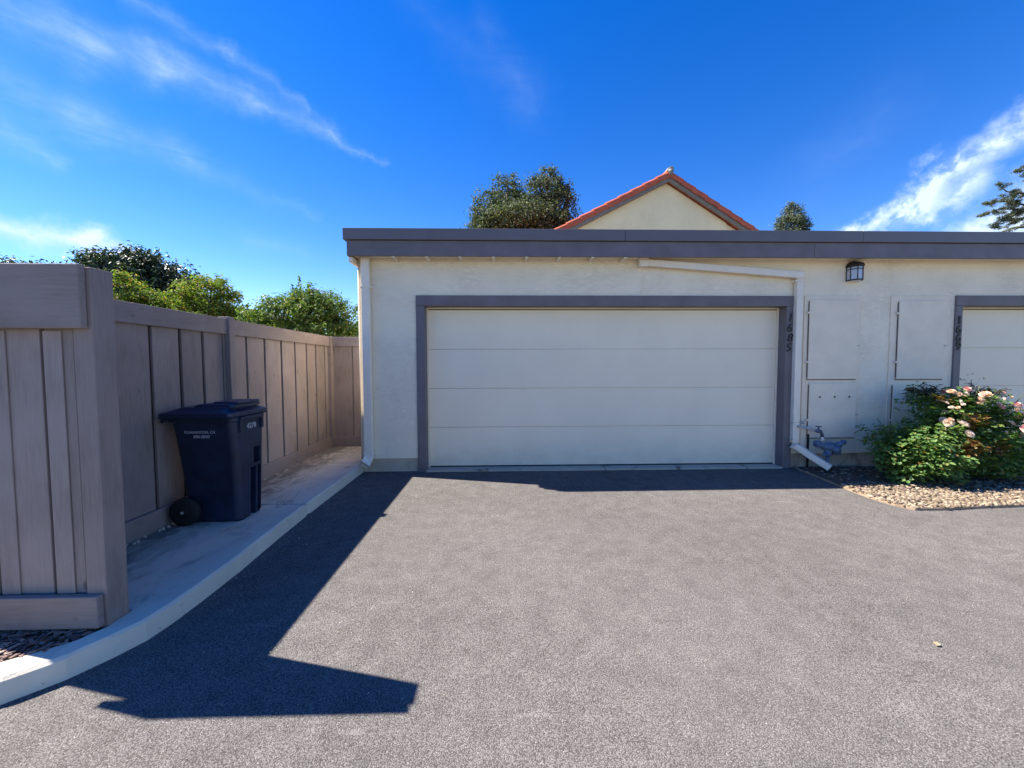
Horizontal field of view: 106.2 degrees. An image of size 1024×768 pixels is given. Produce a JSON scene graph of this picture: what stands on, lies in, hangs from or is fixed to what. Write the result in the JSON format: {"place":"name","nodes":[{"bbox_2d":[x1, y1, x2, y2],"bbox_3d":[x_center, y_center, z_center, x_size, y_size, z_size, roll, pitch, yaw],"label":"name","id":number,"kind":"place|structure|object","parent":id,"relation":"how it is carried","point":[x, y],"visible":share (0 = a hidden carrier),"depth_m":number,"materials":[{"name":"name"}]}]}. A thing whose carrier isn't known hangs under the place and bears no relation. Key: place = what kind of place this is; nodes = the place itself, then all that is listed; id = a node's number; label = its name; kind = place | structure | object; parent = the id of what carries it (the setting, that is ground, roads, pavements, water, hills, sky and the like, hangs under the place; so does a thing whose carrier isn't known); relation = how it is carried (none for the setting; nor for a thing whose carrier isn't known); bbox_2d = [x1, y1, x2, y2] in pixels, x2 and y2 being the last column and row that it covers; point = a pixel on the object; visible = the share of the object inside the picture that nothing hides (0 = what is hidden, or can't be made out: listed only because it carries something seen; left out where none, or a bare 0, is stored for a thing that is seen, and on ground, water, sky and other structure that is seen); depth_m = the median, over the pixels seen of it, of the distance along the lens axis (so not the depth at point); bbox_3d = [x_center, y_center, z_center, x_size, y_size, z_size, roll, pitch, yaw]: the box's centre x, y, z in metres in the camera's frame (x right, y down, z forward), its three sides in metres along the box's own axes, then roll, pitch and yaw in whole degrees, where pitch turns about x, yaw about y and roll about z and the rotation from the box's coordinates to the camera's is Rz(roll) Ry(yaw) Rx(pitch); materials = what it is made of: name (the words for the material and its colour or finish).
{"place":"outdoors","nodes":[
{"label":"outdoors","id":0,"kind":"place"},
{"bbox_2d":[0,616,122,661],"bbox_3d":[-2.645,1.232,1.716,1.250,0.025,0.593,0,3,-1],"label":"bark mulch","id":1,"kind":"object","parent":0,"point":[72,635],"visible":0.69,"depth_m":1.84,"materials":[{"name":"brown wood"}]},
{"bbox_2d":[0,263,128,629],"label":"fence","id":2,"kind":"object","parent":1,"relation":"on","point":[63,560],"visible":0.98,"depth_m":1.90,"materials":[{"name":"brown wood"}]},
{"bbox_2d":[0,446,363,704],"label":"sidewalk","id":3,"kind":"structure","parent":0,"point":[177,572],"depth_m":2.56,"materials":[{"name":"concrete"}]},
{"bbox_2d":[158,399,266,525],"bbox_3d":[-2.526,0.646,3.329,0.602,1.015,0.535,0,3,-1],"label":"wheeled bin","id":4,"kind":"object","parent":3,"relation":"on","point":[219,443],"visible":1,"depth_m":3.17,"materials":[{"name":"blue plastic"}]},
{"bbox_2d":[114,300,334,543],"bbox_3d":[-2.906,0.222,4.099,0.142,1.815,4.340,0,3,-1],"label":"fence","id":5,"kind":"object","parent":3,"relation":"on","point":[169,359],"visible":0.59,"depth_m":3.50,"materials":[{"name":"brown wood"}]},
{"bbox_2d":[126,449,328,546],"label":"mortar crumbs","id":6,"kind":"object","parent":3,"relation":"on","point":[158,530],"visible":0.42,"depth_m":3.06,"materials":[{"name":"concrete"}]},
{"bbox_2d":[332,337,360,445],"bbox_3d":[-2.490,0.127,6.289,1.050,1.780,0.080,0,3,-1],"label":"fence","id":7,"kind":"object","parent":3,"relation":"on","point":[347,391],"visible":0.39,"depth_m":6.28,"materials":[{"name":"brown wood"}]},
{"bbox_2d":[0,467,1023,767],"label":"driveway","id":8,"kind":"structure","parent":0,"point":[640,619],"depth_m":1.96,"materials":[{"name":"grey asphalt"}]},
{"bbox_2d":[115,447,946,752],"bbox_3d":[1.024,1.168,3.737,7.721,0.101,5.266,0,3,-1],"label":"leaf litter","id":9,"kind":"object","parent":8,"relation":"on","point":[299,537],"visible":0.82,"depth_m":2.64,"materials":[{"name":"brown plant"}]},
{"bbox_2d":[794,467,1023,510],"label":"bed edging","id":10,"kind":"object","parent":8,"relation":"on","point":[953,508],"visible":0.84,"depth_m":3.78,"materials":[{"name":"beige concrete"}]},
{"bbox_2d":[797,465,1023,507],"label":"gravel bed","id":11,"kind":"object","parent":8,"relation":"on","point":[835,478],"visible":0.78,"depth_m":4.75,"materials":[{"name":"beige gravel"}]},
{"bbox_2d":[813,440,846,470],"bbox_3d":[4.160,0.947,5.030,0.385,0.439,0.144,0,3,11],"label":"valve assembly","id":12,"kind":"object","parent":11,"relation":"on","point":[829,447],"visible":0.97,"depth_m":5.00,"materials":[{"name":"blue metal"}]},
{"bbox_2d":[854,417,992,485],"bbox_3d":[4.862,0.842,4.576,1.141,0.900,0.896,0,3,-1],"label":"rose bush","id":13,"kind":"object","parent":11,"relation":"on","point":[919,445],"visible":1,"depth_m":4.43,"materials":[{"name":"green plant"}]},
{"bbox_2d":[893,374,1023,479],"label":"rose bush","id":14,"kind":"object","parent":11,"relation":"on","point":[990,428],"visible":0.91,"depth_m":4.55,"materials":[{"name":"green plant"}]},
{"bbox_2d":[0,0,1023,333],"label":"sky","id":15,"kind":"structure","parent":0,"point":[239,140],"materials":[{"name":"blue"}]},
{"label":"ground","id":16,"kind":"structure","parent":0,"visible":0},
{"bbox_2d":[0,255,70,262],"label":"distant tree","id":17,"kind":"object","parent":16,"relation":"on","point":[11,261],"depth_m":12.97,"materials":[{"name":"green plant"}]},
{"bbox_2d":[63,240,208,305],"bbox_3d":[-14.924,-2.512,15.799,4.814,6.474,4.261,-2,3,-28],"label":"magnolia tree","id":18,"kind":"object","parent":16,"relation":"on","point":[150,269],"visible":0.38,"depth_m":14.77,"materials":[{"name":"green plant"}]},
{"bbox_2d":[104,266,178,309],"bbox_3d":[-10.473,-1.147,10.809,2.511,4.159,2.533,0,3,-1],"label":"maple shrub","id":19,"kind":"object","parent":16,"relation":"on","point":[147,296],"visible":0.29,"depth_m":10.48,"materials":[{"name":"green plant"}]},
{"bbox_2d":[160,273,249,321],"bbox_3d":[-9.578,-1.385,12.336,2.737,4.491,2.766,2,3,32],"label":"maple shrub","id":20,"kind":"object","parent":16,"relation":"on","point":[216,305],"visible":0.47,"depth_m":11.80,"materials":[{"name":"green plant"}]},
{"bbox_2d":[233,291,314,333],"bbox_3d":[-5.426,-0.571,8.989,1.985,3.146,1.876,0,3,-1],"label":"hedge shrub","id":21,"kind":"object","parent":16,"relation":"on","point":[255,316],"visible":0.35,"depth_m":8.49,"materials":[{"name":"green plant"}]},
{"bbox_2d":[276,276,358,336],"bbox_3d":[-4.324,-0.744,8.989,1.929,3.485,1.872,0,3,-1],"label":"hedge shrub","id":22,"kind":"object","parent":16,"relation":"on","point":[318,320],"visible":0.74,"depth_m":8.54,"materials":[{"name":"green plant"}]},
{"bbox_2d":[351,304,358,336],"bbox_3d":[-3.669,-0.519,9.656,1.073,2.968,1.274,0,3,-1],"label":"hedge shrub","id":23,"kind":"object","parent":16,"relation":"on","point":[354,315],"visible":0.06,"depth_m":9.49,"materials":[{"name":"green plant"}]},
{"bbox_2d":[460,163,583,228],"bbox_3d":[0.509,-4.700,17.962,5.403,10.553,4.956,-2,3,-28],"label":"oak tree","id":24,"kind":"object","parent":16,"relation":"on","point":[518,209],"visible":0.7,"depth_m":16.91,"materials":[{"name":"green plant"}]},
{"bbox_2d":[555,166,757,229],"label":"house","id":25,"kind":"structure","parent":16,"relation":"on","point":[668,199],"depth_m":13.92,"materials":[{"name":"yellow paint"}]},
{"bbox_2d":[342,228,1023,471],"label":"garage building","id":26,"kind":"structure","parent":16,"relation":"on","point":[484,350],"depth_m":5.20,"materials":[{"name":"beige paint"}]},
{"bbox_2d":[428,310,776,466],"bbox_3d":[1.262,0.059,5.314,4.806,2.138,0.063,0,3,-1],"label":"garage door","id":27,"kind":"structure","parent":26,"relation":"in","point":[507,387],"depth_m":5.28,"materials":[{"name":"paint"}]},
{"bbox_2d":[806,434,808,466],"bbox_3d":[4.012,0.918,5.220,0.030,0.480,0.006,0,3,-1],"label":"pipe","id":28,"kind":"object","parent":26,"relation":"attached to","point":[807,461],"visible":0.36,"depth_m":5.21,"materials":[{"name":"black metal"}]},
{"bbox_2d":[797,421,823,440],"bbox_3d":[3.977,0.630,5.156,0.335,0.246,0.142,0,3,13],"label":"hose tap","id":29,"kind":"object","parent":26,"relation":"attached to","point":[818,430],"visible":0.98,"depth_m":5.10,"materials":[{"name":"grey metal"}]},
{"bbox_2d":[846,261,864,281],"bbox_3d":[4.562,-1.502,5.088,0.192,0.267,0.140,0,3,-1],"label":"wall lantern","id":30,"kind":"object","parent":26,"relation":"attached to","point":[854,271],"depth_m":5.07,"materials":[{"name":"black glass"}]},
{"bbox_2d":[958,310,1023,455],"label":"garage door","id":31,"kind":"structure","parent":26,"relation":"in","point":[992,341],"depth_m":5.41,"materials":[{"name":"paint"}]},
{"bbox_2d":[768,201,813,230],"bbox_3d":[18.171,-5.887,25.345,2.898,12.123,2.726,0,3,-1],"label":"conifer","id":32,"kind":"object","parent":16,"relation":"on","point":[793,220],"visible":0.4,"depth_m":24.65,"materials":[{"name":"green plant"}]},
{"bbox_2d":[976,165,1023,231],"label":"cedar tree","id":33,"kind":"object","parent":16,"relation":"on","point":[1010,202],"visible":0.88,"depth_m":20.25,"materials":[{"name":"green plant"}]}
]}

